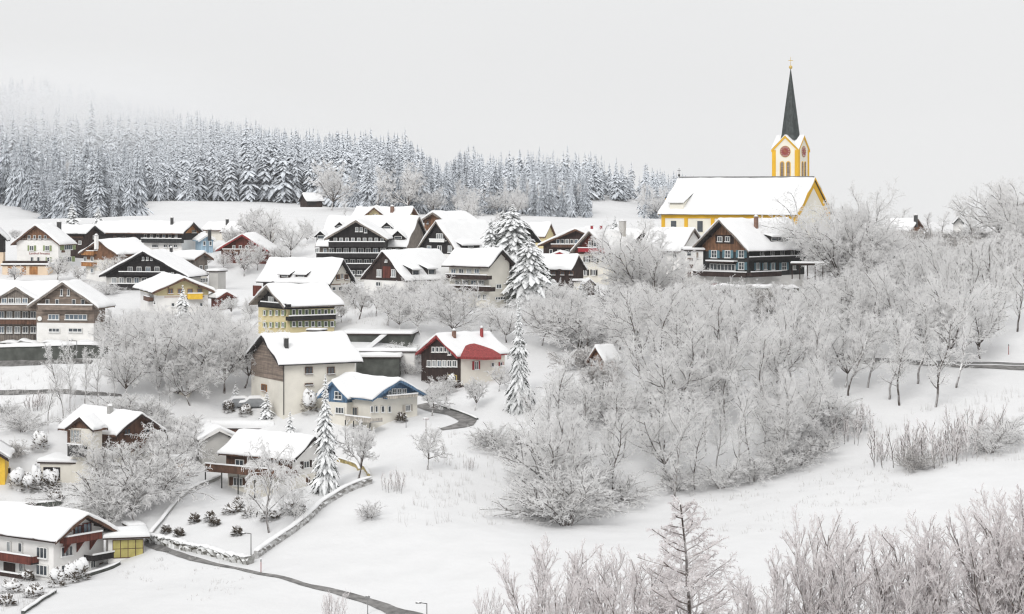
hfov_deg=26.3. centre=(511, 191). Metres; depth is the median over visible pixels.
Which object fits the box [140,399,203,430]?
bush
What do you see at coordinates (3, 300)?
window
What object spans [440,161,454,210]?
spruce
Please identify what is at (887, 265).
tree
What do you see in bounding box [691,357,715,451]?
tree
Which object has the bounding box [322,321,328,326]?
window
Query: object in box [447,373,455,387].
shrub
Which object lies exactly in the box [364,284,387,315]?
tree
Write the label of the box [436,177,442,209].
spruce
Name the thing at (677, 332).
tree
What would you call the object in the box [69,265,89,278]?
tree
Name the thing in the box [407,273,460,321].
tree
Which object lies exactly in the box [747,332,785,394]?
tree
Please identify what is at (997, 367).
road
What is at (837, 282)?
bush
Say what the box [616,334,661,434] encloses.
tree
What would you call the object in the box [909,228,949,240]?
bush
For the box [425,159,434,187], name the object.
spruce
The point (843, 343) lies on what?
tree
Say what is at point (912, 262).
tree
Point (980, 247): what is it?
tree
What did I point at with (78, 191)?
spruce
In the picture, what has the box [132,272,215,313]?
house
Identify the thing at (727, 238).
window
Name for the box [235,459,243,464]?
window
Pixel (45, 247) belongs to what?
window
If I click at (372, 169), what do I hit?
spruce
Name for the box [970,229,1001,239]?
bush
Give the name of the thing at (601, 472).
bush
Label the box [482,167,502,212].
spruce
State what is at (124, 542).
garage
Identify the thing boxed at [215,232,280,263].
house
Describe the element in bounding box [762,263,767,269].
window
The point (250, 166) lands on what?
spruce forest
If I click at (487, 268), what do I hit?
apartment house
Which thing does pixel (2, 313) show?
window
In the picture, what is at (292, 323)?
window
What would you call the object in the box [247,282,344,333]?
house
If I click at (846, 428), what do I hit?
sapling clump
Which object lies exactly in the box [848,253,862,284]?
tree
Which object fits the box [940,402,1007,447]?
sapling clump
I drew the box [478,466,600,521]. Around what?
bush
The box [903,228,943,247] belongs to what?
bush
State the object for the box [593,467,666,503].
bush
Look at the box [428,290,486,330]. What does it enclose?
tree
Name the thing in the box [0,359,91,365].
road
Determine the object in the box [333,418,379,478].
tree
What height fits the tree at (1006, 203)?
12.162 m
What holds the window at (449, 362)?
in the chalet at (464, 356)
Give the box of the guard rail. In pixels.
[838,356,1023,364]
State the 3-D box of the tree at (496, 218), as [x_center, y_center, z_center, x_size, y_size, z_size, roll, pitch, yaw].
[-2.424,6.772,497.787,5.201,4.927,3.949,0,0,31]
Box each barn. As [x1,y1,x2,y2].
[0,228,10,265]
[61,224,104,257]
[523,222,540,244]
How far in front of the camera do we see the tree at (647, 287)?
317.67 m
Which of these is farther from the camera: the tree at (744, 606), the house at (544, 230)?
the house at (544, 230)
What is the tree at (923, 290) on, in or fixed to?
on the ground at (440, 566)
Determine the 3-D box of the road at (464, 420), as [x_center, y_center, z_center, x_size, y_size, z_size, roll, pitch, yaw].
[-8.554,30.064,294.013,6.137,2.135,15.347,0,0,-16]
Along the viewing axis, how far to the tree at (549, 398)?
273.03 m
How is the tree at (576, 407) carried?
on the ground at (440, 566)
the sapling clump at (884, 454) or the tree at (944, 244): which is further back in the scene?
the tree at (944, 244)
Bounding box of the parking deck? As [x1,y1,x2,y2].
[344,328,419,347]
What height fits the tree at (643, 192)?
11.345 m
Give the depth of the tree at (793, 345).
301.71 m
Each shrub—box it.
[0,593,16,606]
[1,577,21,593]
[8,466,25,491]
[18,570,34,580]
[20,472,38,490]
[23,582,47,596]
[30,430,47,450]
[31,464,44,493]
[40,469,50,490]
[46,468,60,490]
[47,566,66,587]
[48,490,63,499]
[63,562,80,583]
[73,557,90,581]
[159,524,171,533]
[173,526,184,536]
[188,512,200,523]
[203,510,217,521]
[208,516,220,525]
[221,502,241,514]
[223,398,234,412]
[230,525,242,535]
[233,495,244,507]
[239,403,252,415]
[241,506,259,517]
[260,509,280,521]
[280,502,293,512]
[300,388,317,412]
[395,412,408,421]
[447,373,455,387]
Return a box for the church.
[657,57,831,235]
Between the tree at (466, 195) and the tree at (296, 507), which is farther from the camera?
the tree at (466, 195)
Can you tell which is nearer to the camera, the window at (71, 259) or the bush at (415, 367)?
the bush at (415, 367)
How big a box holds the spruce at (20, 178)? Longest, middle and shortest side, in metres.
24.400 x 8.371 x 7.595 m
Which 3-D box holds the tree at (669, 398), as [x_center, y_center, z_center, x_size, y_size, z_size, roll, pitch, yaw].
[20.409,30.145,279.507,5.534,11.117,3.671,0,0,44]
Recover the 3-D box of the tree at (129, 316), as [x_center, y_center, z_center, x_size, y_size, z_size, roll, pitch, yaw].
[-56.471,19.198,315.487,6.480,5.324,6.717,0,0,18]
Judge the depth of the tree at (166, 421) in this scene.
285.43 m
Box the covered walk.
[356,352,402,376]
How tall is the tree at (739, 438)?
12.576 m
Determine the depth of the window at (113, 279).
392.53 m
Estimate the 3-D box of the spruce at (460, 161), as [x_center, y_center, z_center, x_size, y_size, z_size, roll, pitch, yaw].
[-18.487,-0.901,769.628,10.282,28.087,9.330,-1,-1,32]
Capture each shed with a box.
[170,453,191,475]
[580,277,596,294]
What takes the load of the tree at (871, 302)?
on the ground at (440, 566)
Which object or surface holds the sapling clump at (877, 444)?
on the ground at (440, 566)
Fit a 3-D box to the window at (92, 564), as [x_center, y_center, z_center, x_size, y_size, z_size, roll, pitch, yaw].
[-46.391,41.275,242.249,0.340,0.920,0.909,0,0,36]
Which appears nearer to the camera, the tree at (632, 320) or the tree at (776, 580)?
the tree at (776, 580)
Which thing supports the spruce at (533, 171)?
on the ground at (440, 566)
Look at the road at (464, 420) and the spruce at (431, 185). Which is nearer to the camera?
the road at (464, 420)
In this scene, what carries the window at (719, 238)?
in the farmhouse at (744, 248)
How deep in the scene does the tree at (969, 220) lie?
410.82 m
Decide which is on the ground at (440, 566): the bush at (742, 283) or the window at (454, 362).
the bush at (742, 283)
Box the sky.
[0,0,1023,221]
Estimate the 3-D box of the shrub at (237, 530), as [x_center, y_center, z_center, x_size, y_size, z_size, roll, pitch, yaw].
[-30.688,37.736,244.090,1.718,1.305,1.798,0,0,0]
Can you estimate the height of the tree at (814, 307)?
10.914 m
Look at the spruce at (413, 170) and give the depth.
598.89 m
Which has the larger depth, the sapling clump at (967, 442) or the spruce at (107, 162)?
the spruce at (107, 162)
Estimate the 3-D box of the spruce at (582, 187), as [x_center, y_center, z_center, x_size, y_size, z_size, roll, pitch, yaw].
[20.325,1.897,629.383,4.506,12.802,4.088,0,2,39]
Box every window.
[0,311,4,317]
[0,326,4,333]
[1,298,7,303]
[6,326,12,333]
[6,541,10,551]
[7,311,12,317]
[8,298,14,303]
[14,326,20,333]
[15,298,20,303]
[15,311,20,317]
[17,542,22,553]
[18,563,23,572]
[21,298,27,303]
[22,311,28,317]
[22,326,28,333]
[28,245,35,250]
[30,311,35,317]
[30,326,36,333]
[34,564,47,576]
[36,546,47,559]
[43,245,51,250]
[47,314,59,319]
[48,328,59,332]
[59,256,74,262]
[60,245,75,249]
[60,545,73,557]
[64,314,86,319]
[67,328,82,332]
[69,429,80,443]
[74,525,81,533]
[82,522,91,532]
[90,561,95,568]
[111,277,116,282]
[119,277,123,282]
[124,428,130,435]
[127,277,131,282]
[134,277,138,282]
[201,278,207,282]
[229,477,246,486]
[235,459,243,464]
[260,384,266,391]
[275,310,279,315]
[281,310,285,315]
[290,309,296,314]
[290,321,296,326]
[297,309,302,314]
[297,321,302,326]
[300,460,311,468]
[303,309,309,314]
[303,321,309,326]
[305,367,312,374]
[309,309,315,313]
[309,321,315,326]
[316,309,322,313]
[316,321,322,326]
[322,309,328,313]
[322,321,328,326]
[327,367,334,374]
[329,309,335,313]
[329,321,335,326]
[334,391,341,399]
[334,407,344,414]
[352,407,357,414]
[376,269,381,277]
[390,269,395,277]
[403,404,412,411]
[426,360,431,367]
[431,360,436,367]
[436,233,442,238]
[436,360,441,367]
[441,360,446,367]
[446,360,451,367]
[452,360,457,367]
[466,269,471,273]
[472,361,479,369]
[474,269,479,273]
[496,284,501,288]
[583,256,590,262]
[583,270,588,275]
[590,270,596,275]
[670,220,676,226]
[697,220,703,231]
[709,250,719,257]
[709,263,735,270]
[717,236,722,241]
[722,250,732,257]
[724,236,729,241]
[736,250,746,257]
[736,262,746,269]
[754,263,760,270]
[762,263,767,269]
[770,263,775,269]
[779,262,788,270]
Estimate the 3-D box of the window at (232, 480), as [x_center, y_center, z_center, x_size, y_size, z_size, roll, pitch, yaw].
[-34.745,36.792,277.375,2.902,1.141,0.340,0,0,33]
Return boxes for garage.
[36,452,76,482]
[102,525,150,563]
[121,520,145,525]
[199,417,274,431]
[208,289,238,308]
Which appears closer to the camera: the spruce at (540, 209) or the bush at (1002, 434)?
the bush at (1002, 434)
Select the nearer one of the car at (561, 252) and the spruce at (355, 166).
the car at (561, 252)
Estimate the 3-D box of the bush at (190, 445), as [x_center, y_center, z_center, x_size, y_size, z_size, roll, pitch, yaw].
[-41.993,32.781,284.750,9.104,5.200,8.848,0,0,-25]
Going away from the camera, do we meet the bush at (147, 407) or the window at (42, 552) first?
the window at (42, 552)
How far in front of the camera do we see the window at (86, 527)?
241.51 m
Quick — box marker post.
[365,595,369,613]
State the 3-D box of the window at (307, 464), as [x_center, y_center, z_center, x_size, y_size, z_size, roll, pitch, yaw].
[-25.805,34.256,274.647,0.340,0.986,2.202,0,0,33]
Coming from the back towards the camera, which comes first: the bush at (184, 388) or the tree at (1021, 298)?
the tree at (1021, 298)
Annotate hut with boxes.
[298,192,324,206]
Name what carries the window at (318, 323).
in the house at (297, 308)
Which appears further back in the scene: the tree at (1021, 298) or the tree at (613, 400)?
the tree at (1021, 298)
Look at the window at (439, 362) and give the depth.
310.14 m
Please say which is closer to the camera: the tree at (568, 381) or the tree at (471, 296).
the tree at (568, 381)
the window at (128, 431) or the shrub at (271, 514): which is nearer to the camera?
the shrub at (271, 514)
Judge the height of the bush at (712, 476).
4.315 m
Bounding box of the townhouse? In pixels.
[168,246,227,288]
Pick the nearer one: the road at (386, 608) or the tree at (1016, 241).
the road at (386, 608)
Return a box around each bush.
[0,397,26,418]
[0,406,51,431]
[9,439,37,458]
[21,457,174,515]
[48,408,76,431]
[72,392,158,413]
[75,438,216,506]
[83,485,145,522]
[94,280,131,294]
[98,435,178,473]
[108,391,172,416]
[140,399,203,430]
[157,414,210,445]
[165,384,196,397]
[166,425,217,463]
[354,499,386,520]
[385,342,413,347]
[400,357,421,373]
[411,345,420,363]
[423,373,459,394]
[463,421,520,449]
[471,425,539,459]
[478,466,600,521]
[491,425,588,457]
[493,462,636,526]
[497,440,621,486]
[500,455,592,486]
[509,299,654,348]
[534,363,652,420]
[538,462,652,514]
[546,342,622,371]
[564,281,642,315]
[577,369,629,388]
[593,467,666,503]
[596,282,674,320]
[640,280,699,319]
[644,458,706,492]
[677,457,752,489]
[682,274,766,304]
[714,282,795,316]
[719,453,785,485]
[722,277,764,296]
[734,439,824,475]
[752,286,770,304]
[755,434,839,466]
[795,423,851,453]
[796,281,872,313]
[808,386,875,431]
[823,276,867,293]
[889,444,944,471]
[896,226,931,238]
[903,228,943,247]
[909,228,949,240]
[910,236,997,277]
[919,232,999,248]
[936,237,1000,262]
[940,231,963,241]
[943,224,985,241]
[943,419,1023,453]
[951,227,988,238]
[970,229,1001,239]
[976,412,1023,445]
[980,234,1022,265]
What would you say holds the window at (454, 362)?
in the chalet at (464, 356)
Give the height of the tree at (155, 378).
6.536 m
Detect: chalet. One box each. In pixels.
[78,233,150,281]
[98,249,208,289]
[415,325,509,387]
[537,224,601,253]
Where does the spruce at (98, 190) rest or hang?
on the ground at (440, 566)
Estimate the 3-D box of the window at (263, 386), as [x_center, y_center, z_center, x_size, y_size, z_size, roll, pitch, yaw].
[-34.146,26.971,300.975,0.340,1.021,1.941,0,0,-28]
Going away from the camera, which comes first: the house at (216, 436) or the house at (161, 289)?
the house at (216, 436)
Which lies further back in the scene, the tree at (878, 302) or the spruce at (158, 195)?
the spruce at (158, 195)
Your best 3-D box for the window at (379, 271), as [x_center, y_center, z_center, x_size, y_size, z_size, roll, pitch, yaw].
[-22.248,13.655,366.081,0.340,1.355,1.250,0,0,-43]
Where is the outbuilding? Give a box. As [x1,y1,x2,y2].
[539,253,587,289]
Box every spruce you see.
[0,134,12,202]
[2,154,18,205]
[4,151,17,198]
[10,143,26,206]
[10,144,18,172]
[20,158,36,210]
[23,135,35,178]
[28,165,40,211]
[31,152,37,177]
[34,154,44,187]
[36,167,49,218]
[39,156,49,187]
[41,177,52,214]
[45,173,58,218]
[46,179,54,196]
[50,134,66,170]
[50,158,54,171]
[52,152,63,179]
[52,166,68,218]
[53,159,69,214]
[53,162,59,181]
[62,164,83,217]
[65,203,79,223]
[71,150,76,180]
[74,170,85,217]
[77,155,87,205]
[79,142,90,169]
[79,157,88,217]
[81,149,96,217]
[85,159,91,183]
[89,146,108,217]
[94,207,102,222]
[99,147,104,177]
[100,157,112,216]
[105,151,112,186]
[106,170,111,210]
[109,153,126,216]
[109,160,113,181]
[109,179,118,216]
[110,153,115,176]
[119,144,133,175]
[122,153,134,193]
[122,154,153,215]
[122,161,136,215]
[124,157,132,188]
[132,147,146,201]
[141,153,150,200]
[150,160,164,200]
[174,285,190,321]
[184,168,196,200]
[230,382,238,407]
[258,392,273,419]
[284,411,296,432]
[308,373,341,495]
[345,162,360,206]
[347,170,360,207]
[358,159,375,206]
[368,151,395,205]
[370,157,374,197]
[374,150,396,206]
[394,151,410,206]
[403,141,419,172]
[405,148,416,205]
[412,159,436,213]
[424,163,429,193]
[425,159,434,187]
[428,173,435,208]
[433,164,440,188]
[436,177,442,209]
[439,173,450,210]
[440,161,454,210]
[448,159,456,188]
[450,173,456,210]
[453,160,462,209]
[457,152,463,173]
[458,171,464,208]
[459,170,470,211]
[461,150,471,174]
[472,171,476,188]
[474,168,483,215]
[480,220,500,247]
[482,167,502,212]
[485,176,497,214]
[491,204,555,285]
[493,211,505,242]
[496,164,505,209]
[500,237,557,308]
[501,173,515,214]
[502,297,535,415]
[510,168,519,214]
[520,175,528,213]
[525,174,538,215]
[526,163,537,193]
[528,181,538,215]
[535,173,550,216]
[536,185,544,215]
[537,162,547,193]
[546,181,556,216]
[550,163,564,193]
[550,167,559,208]
[552,179,558,212]
[556,185,566,216]
[563,168,568,192]
[563,171,572,205]
[564,178,577,216]
[565,182,577,217]
[573,177,579,215]
[574,284,587,303]
[575,169,581,198]
[577,177,584,212]
[578,189,584,215]
[579,181,591,215]
[581,185,592,217]
[610,216,618,228]
[642,188,650,218]
[649,189,656,218]
[652,182,661,218]
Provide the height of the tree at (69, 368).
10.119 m
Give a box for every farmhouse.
[26,279,115,342]
[253,257,356,306]
[681,214,824,285]
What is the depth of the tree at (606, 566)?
181.24 m
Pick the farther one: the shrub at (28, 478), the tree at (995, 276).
the tree at (995, 276)
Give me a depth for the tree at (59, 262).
404.12 m
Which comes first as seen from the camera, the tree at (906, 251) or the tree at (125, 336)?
the tree at (125, 336)
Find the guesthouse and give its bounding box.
[0,220,76,274]
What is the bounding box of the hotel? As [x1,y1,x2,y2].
[314,215,426,281]
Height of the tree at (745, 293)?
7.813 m
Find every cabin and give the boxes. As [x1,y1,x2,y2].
[586,344,622,373]
[951,217,963,232]
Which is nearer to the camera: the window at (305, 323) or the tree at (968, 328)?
the tree at (968, 328)
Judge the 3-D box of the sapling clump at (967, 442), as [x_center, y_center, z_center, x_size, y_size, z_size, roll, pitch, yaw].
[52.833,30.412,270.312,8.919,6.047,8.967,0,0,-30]
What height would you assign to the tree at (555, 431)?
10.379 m
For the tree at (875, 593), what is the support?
on the ground at (440, 566)
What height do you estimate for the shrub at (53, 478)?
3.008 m
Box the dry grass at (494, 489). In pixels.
[0,305,1023,611]
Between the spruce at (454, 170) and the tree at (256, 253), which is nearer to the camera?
the tree at (256, 253)
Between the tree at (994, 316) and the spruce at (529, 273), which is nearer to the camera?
the tree at (994, 316)
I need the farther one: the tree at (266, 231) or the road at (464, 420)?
the tree at (266, 231)
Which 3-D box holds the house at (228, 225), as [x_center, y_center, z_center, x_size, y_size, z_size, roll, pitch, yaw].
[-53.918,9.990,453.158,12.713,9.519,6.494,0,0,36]
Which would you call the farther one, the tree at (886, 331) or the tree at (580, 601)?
the tree at (886, 331)
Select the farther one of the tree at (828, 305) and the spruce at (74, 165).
the spruce at (74, 165)
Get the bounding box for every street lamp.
[241,532,251,554]
[415,601,426,613]
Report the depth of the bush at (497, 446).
276.09 m
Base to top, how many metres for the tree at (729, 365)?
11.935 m
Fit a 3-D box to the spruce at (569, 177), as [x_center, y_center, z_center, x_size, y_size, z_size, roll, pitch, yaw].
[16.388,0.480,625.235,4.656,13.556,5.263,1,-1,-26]
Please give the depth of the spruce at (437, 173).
743.57 m
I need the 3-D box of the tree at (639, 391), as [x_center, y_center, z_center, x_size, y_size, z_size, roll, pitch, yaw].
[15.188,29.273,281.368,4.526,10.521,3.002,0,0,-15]
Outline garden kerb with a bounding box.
[21,590,56,613]
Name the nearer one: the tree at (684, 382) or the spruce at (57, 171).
the tree at (684, 382)
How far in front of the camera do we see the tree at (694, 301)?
310.49 m
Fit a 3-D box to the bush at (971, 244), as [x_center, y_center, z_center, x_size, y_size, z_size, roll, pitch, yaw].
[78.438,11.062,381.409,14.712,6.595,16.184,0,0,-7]
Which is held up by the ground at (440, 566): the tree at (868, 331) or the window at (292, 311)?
the tree at (868, 331)
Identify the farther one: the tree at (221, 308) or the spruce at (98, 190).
the spruce at (98, 190)
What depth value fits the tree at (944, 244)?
364.07 m
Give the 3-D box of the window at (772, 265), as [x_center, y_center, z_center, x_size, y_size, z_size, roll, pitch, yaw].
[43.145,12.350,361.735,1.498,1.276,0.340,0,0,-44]
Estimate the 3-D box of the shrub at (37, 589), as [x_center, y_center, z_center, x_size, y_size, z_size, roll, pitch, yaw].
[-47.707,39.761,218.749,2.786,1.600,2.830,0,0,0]
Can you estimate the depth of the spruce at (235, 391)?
302.31 m
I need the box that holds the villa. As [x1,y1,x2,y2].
[316,372,426,430]
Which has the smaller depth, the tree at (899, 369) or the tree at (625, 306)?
the tree at (899, 369)
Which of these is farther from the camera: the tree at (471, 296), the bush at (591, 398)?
the tree at (471, 296)
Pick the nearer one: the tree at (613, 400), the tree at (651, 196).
the tree at (613, 400)
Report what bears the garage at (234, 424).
on the ground at (440, 566)
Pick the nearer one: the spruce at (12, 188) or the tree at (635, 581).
the tree at (635, 581)
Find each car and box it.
[222,395,246,408]
[238,395,264,407]
[550,250,572,253]
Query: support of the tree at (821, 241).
on the ground at (440, 566)
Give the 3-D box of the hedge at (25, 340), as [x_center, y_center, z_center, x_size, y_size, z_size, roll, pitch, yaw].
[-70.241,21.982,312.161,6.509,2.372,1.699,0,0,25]
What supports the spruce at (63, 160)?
on the ground at (440, 566)
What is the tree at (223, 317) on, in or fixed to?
on the ground at (440, 566)
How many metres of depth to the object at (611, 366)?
297.33 m
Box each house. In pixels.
[0,279,59,341]
[0,440,14,484]
[0,501,118,579]
[57,403,166,483]
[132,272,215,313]
[189,420,235,465]
[192,228,215,252]
[201,218,229,239]
[205,428,334,497]
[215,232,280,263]
[220,218,279,241]
[243,330,362,418]
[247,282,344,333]
[351,205,419,215]
[360,248,448,299]
[417,219,488,257]
[421,210,476,230]
[441,247,515,307]
[529,221,555,248]
[569,219,634,284]
[614,227,644,256]
[636,227,700,285]
[882,213,924,233]
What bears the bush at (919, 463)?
on the ground at (440, 566)
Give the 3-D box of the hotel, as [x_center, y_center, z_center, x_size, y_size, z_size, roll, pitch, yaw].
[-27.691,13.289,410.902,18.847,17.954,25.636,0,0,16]
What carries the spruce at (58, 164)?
on the ground at (440, 566)
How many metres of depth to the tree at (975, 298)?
317.83 m
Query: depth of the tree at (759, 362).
289.73 m
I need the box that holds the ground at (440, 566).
[0,194,1023,613]
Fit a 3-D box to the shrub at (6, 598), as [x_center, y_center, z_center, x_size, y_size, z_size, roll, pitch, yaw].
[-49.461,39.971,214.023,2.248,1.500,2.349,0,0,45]
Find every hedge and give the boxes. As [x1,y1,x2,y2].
[0,338,39,343]
[42,339,91,342]
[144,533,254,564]
[687,283,798,294]
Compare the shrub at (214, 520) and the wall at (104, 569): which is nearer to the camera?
the wall at (104, 569)
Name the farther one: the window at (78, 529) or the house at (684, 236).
the house at (684, 236)
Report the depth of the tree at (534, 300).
338.54 m
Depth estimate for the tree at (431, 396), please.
293.06 m
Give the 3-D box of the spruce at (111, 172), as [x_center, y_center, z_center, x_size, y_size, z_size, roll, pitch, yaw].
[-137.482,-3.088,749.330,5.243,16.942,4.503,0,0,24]
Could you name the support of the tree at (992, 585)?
on the ground at (440, 566)
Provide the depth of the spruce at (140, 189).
665.90 m
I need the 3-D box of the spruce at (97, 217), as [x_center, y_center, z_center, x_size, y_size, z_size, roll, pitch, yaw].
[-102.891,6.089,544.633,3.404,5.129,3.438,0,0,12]
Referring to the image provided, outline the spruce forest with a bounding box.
[0,77,693,216]
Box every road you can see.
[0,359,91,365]
[0,389,121,396]
[144,541,422,613]
[417,403,476,429]
[842,358,1023,369]
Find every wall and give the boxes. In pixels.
[0,341,107,360]
[8,499,61,506]
[74,561,120,579]
[149,474,220,532]
[253,476,372,558]
[441,406,478,419]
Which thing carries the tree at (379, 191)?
on the ground at (440, 566)
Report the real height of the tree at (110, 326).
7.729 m
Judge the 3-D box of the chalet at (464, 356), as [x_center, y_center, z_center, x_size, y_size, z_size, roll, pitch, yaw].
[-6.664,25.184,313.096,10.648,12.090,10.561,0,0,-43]
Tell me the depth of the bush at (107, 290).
385.01 m
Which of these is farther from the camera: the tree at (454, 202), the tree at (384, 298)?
the tree at (454, 202)
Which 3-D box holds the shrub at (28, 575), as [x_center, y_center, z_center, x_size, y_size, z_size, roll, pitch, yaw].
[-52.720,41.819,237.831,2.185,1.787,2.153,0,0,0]
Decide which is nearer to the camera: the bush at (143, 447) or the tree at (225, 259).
the bush at (143, 447)
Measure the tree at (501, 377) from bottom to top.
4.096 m
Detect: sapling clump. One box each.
[23,390,46,410]
[380,469,405,491]
[463,456,474,468]
[828,408,875,445]
[842,399,870,431]
[866,423,937,467]
[872,435,898,461]
[901,412,980,463]
[901,417,948,468]
[936,428,964,462]
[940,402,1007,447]
[946,411,981,453]
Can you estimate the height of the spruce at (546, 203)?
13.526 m
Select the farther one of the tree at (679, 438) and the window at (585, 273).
the window at (585, 273)
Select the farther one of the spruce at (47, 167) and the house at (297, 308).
the spruce at (47, 167)
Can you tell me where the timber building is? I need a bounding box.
[95,216,203,250]
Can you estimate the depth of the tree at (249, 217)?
447.08 m
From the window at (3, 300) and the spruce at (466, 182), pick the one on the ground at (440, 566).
the spruce at (466, 182)
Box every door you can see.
[43,467,59,480]
[253,285,261,295]
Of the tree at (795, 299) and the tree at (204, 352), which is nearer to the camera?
the tree at (204, 352)
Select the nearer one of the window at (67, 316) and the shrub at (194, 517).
the shrub at (194, 517)
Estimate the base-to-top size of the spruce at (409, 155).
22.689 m
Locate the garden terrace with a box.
[355,347,417,373]
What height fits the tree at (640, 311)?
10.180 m
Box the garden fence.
[337,457,370,475]
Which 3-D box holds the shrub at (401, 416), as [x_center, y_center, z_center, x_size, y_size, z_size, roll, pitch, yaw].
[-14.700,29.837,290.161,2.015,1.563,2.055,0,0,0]
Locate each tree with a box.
[5,265,25,279]
[8,228,21,238]
[40,342,68,417]
[44,159,76,176]
[45,253,69,279]
[45,369,62,413]
[59,337,79,412]
[67,428,141,478]
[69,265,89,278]
[78,346,93,402]
[86,280,101,290]
[86,334,108,401]
[88,309,150,351]
[91,399,105,405]
[94,251,127,278]
[96,311,166,371]
[98,338,158,398]
[99,470,174,519]
[104,308,142,330]
[105,351,119,400]
[113,308,149,335]
[114,316,209,387]
[128,415,207,478]
[130,304,172,334]
[133,314,202,393]
[150,310,188,344]
[150,317,241,388]
[150,355,159,400]
[151,413,182,448]
[158,353,227,405]
[163,304,195,333]
[163,359,175,403]
[174,311,197,335]
[176,314,265,393]
[183,309,236,351]
[186,303,220,332]
[190,298,232,319]
[206,318,288,387]
[208,310,237,339]
[215,250,233,267]
[220,225,240,242]
[220,312,258,340]
[221,296,238,315]
[232,249,258,275]
[235,205,269,234]
[237,296,257,318]
[237,436,309,532]
[238,208,285,245]
[241,238,267,269]
[242,328,270,370]
[247,353,256,378]
[267,243,292,256]
[270,218,314,256]
[274,483,314,521]
[295,219,321,240]
[305,158,360,209]
[321,588,349,613]
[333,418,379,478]
[335,306,349,321]
[340,279,369,308]
[344,286,371,318]
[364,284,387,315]
[368,284,409,325]
[373,165,391,204]
[374,160,426,205]
[375,293,420,328]
[383,283,406,300]
[389,275,419,307]
[390,286,444,334]
[405,274,449,300]
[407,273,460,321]
[407,423,453,469]
[418,379,455,415]
[420,187,447,209]
[424,281,451,296]
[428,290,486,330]
[438,279,500,325]
[450,185,484,207]
[452,190,461,207]
[453,179,461,197]
[455,193,483,217]
[459,376,489,410]
[472,585,504,613]
[476,301,531,342]
[477,301,514,330]
[481,188,510,213]
[483,176,529,192]
[483,365,511,391]
[489,532,603,613]
[493,212,500,221]
[494,401,606,497]
[502,191,510,210]
[503,190,527,212]
[507,185,527,211]
[510,293,550,319]
[515,287,570,345]
[515,388,559,458]
[517,191,538,210]
[523,187,531,210]
[528,289,596,348]
[529,349,578,431]
[532,278,572,308]
[532,375,560,446]
[536,181,552,205]
[536,564,607,613]
[547,413,562,476]
[549,278,600,309]
[554,401,589,475]
[556,179,581,201]
[559,372,580,431]
[562,410,586,517]
[564,545,634,613]
[570,293,630,330]
[571,371,651,429]
[574,382,601,463]
[575,544,698,613]
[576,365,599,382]
[579,296,599,346]
[583,211,695,291]
[583,283,682,358]
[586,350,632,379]
[589,359,604,387]
[591,495,750,613]
[595,409,619,468]
[596,382,631,458]
[597,410,637,494]
[602,292,628,343]
[603,266,641,293]
[613,283,648,378]
[614,284,639,349]
[615,387,723,480]
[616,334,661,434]
[616,379,647,457]
[619,327,743,421]
[621,290,644,350]
[628,578,709,613]
[633,186,666,206]
[633,279,660,326]
[634,239,707,293]
[635,185,667,208]
[635,282,666,353]
[638,191,668,218]
[639,182,648,208]
[640,280,727,330]
[641,190,659,210]
[642,282,689,352]
[644,319,669,403]
[645,288,744,378]
[648,354,679,451]
[654,384,683,462]
[656,282,681,363]
[659,310,779,412]
[661,265,705,292]
[663,315,689,373]
[663,387,699,496]
[664,280,751,344]
[674,316,709,413]
[683,287,709,338]
[686,406,717,489]
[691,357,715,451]
[695,282,758,332]
[702,296,729,396]
[708,285,758,325]
[708,347,746,430]
[710,388,732,467]
[720,290,741,338]
[722,301,748,386]
[722,546,844,613]
[723,282,740,338]
[724,369,757,463]
[725,385,757,482]
[726,298,749,353]
[727,577,782,613]
[737,298,820,396]
[738,328,779,419]
[739,299,760,365]
[742,388,818,460]
[745,291,767,327]
[746,374,839,444]
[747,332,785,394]
[750,370,776,450]
[758,174,908,289]
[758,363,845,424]
[763,277,827,309]
[763,293,802,379]
[764,346,792,395]
[769,281,786,342]
[775,290,833,361]
[776,364,803,473]
[778,279,862,343]
[780,288,792,335]
[780,293,800,363]
[780,503,873,613]
[785,212,884,284]
[800,308,847,393]
[800,316,829,383]
[801,262,902,346]
[802,265,874,321]
[803,280,848,365]
[807,313,843,373]
[807,355,843,439]
[808,310,896,387]
[811,294,837,371]
[811,524,904,613]
[813,332,833,396]
[815,194,906,282]
[826,204,917,284]
[838,559,936,613]
[840,257,857,302]
[840,509,942,613]
[841,314,882,395]
[842,240,921,315]
[846,305,864,373]
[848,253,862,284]
[848,259,868,303]
[852,280,866,339]
[858,310,900,387]
[860,518,966,613]
[863,270,894,363]
[867,239,927,299]
[872,266,906,349]
[874,269,954,358]
[877,320,917,405]
[881,227,912,277]
[883,308,919,399]
[891,208,909,217]
[892,268,1010,366]
[893,246,921,330]
[897,255,921,318]
[898,233,918,252]
[899,298,929,371]
[901,240,947,283]
[905,249,924,294]
[907,237,934,297]
[910,536,1010,613]
[911,297,944,383]
[913,237,944,293]
[913,283,927,347]
[918,309,970,406]
[919,236,957,293]
[921,488,1023,613]
[922,213,932,229]
[922,235,984,280]
[922,244,955,299]
[927,228,946,284]
[932,238,989,294]
[935,210,951,230]
[935,249,955,325]
[935,483,1023,613]
[939,279,1013,358]
[943,175,1018,242]
[946,253,970,346]
[948,300,988,387]
[950,198,984,237]
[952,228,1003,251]
[952,243,963,293]
[961,243,982,294]
[962,249,990,301]
[967,237,991,294]
[969,497,1023,613]
[973,235,1000,319]
[976,236,997,306]
[978,266,1017,349]
[979,177,1023,236]
[981,237,1006,292]
[982,240,1013,329]
[987,186,1023,236]
[988,191,1023,242]
[995,224,1023,270]
[995,232,1021,288]
[995,260,1019,329]
[997,231,1023,268]
[1000,234,1021,285]
[1003,246,1023,310]
[1007,255,1023,331]
[1014,242,1023,282]
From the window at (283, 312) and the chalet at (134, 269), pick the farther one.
the chalet at (134, 269)

